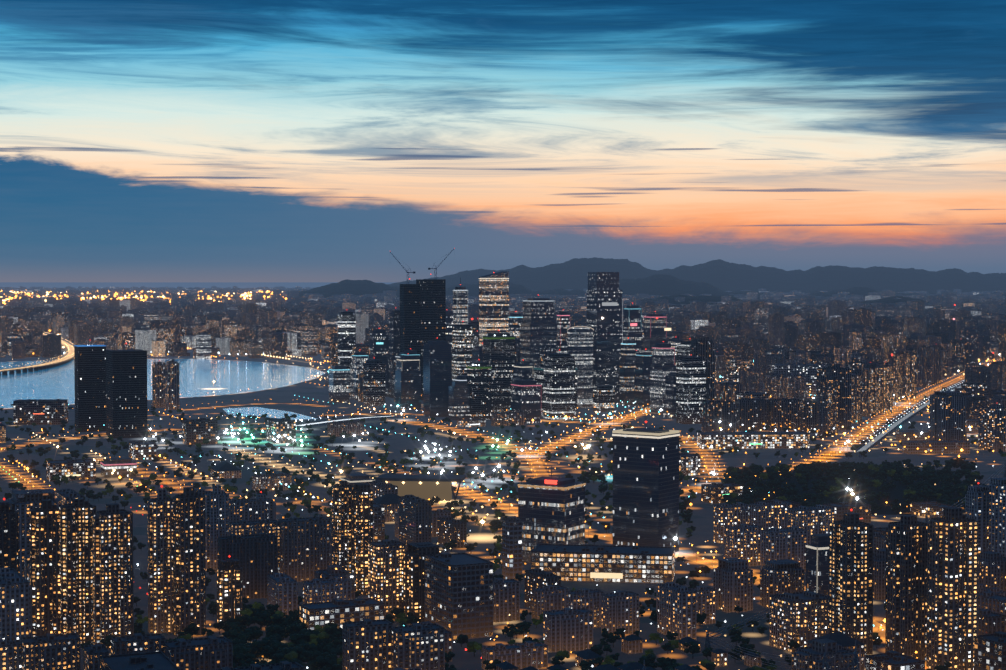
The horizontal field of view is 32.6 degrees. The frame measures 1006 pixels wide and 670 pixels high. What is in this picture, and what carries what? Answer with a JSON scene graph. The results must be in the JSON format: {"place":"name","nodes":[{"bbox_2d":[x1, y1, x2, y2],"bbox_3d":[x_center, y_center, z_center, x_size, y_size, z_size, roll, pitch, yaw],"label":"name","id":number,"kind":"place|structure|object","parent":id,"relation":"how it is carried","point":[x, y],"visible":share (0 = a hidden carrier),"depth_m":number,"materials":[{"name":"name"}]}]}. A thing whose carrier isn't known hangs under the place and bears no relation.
{"place":"outdoors","nodes":[
{"label":"outdoors","id":0,"kind":"place"},
{"bbox_2d":[0,359,324,419],"bbox_3d":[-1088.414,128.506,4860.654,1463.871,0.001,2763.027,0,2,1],"label":"bay water","id":1,"kind":"structure","parent":0,"point":[197,377],"depth_m":4862.90,"materials":[{"name":"blue liquid"}]},
{"bbox_2d":[0,333,990,668],"bbox_3d":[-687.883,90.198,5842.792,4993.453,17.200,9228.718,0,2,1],"label":"roads","id":2,"kind":"structure","parent":0,"point":[536,467],"depth_m":2892.62,"materials":[{"name":"orange asphalt"}]},
{"bbox_2d":[0,332,1005,669],"bbox_3d":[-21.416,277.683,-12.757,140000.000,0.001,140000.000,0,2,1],"label":"terrain","id":3,"kind":"structure","parent":0,"point":[700,538],"depth_m":2666.83,"materials":[{"name":"black"}]},
{"bbox_2d":[0,248,1001,668],"bbox_3d":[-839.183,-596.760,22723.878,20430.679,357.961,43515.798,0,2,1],"label":"street lamps","id":4,"kind":"object","parent":3,"relation":"on","point":[430,490],"visible":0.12,"depth_m":2583.97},
{"bbox_2d":[13,338,988,656],"bbox_3d":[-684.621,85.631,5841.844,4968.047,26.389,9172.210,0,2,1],"label":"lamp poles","id":5,"kind":"object","parent":3,"relation":"on","point":[519,446],"visible":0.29,"depth_m":2850.26,"materials":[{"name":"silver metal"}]},
{"bbox_2d":[0,271,1005,669],"bbox_3d":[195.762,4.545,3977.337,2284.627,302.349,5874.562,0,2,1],"label":"buildings","id":6,"kind":"structure","parent":3,"relation":"on","point":[82,569],"depth_m":1571.82,"materials":[{"name":"concrete"}]},
{"bbox_2d":[0,312,1005,669],"bbox_3d":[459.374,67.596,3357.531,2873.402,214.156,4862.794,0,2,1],"label":"buildings","id":7,"kind":"structure","parent":3,"relation":"on","point":[458,594],"depth_m":1979.92,"materials":[{"name":"concrete"}]},
{"bbox_2d":[0,374,1005,669],"bbox_3d":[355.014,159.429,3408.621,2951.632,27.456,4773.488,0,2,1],"label":"trees","id":8,"kind":"object","parent":3,"relation":"on","point":[318,648],"visible":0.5,"depth_m":2168.78,"materials":[{"name":"green plant"}]},
{"bbox_2d":[0,286,1005,385],"bbox_3d":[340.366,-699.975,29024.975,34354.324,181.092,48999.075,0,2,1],"label":"city buildings","id":9,"kind":"structure","parent":3,"relation":"on","point":[750,325],"depth_m":8202.59,"materials":[{"name":"concrete"}]},
{"bbox_2d":[376,249,1005,669],"bbox_3d":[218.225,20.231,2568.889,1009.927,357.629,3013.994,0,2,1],"label":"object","id":10,"kind":"object","parent":3,"relation":"on","point":[854,663],"visible":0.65,"depth_m":1377.84,"materials":[{"name":"silver metal"}]},
{"bbox_2d":[0,0,1005,287],"label":"sky","id":11,"kind":"structure","parent":0,"point":[146,143],"materials":[{"name":"blue"}]},
{"bbox_2d":[299,274,1005,299],"bbox_3d":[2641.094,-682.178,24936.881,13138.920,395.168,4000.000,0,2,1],"label":"mountain","id":12,"kind":"structure","parent":0,"point":[663,285],"depth_m":23929.85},
{"bbox_2d":[387,257,1005,294],"bbox_3d":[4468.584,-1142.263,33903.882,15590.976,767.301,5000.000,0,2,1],"label":"mountain","id":13,"kind":"structure","parent":0,"point":[720,274],"depth_m":32434.32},
{"bbox_2d":[642,294,983,306],"bbox_3d":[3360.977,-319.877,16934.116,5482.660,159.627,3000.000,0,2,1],"label":"mountain","id":14,"kind":"structure","parent":0,"point":[710,298],"depth_m":16417.03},
{"bbox_2d":[700,470,971,514],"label":"trees","id":15,"kind":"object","parent":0,"point":[896,492],"depth_m":2206.23,"materials":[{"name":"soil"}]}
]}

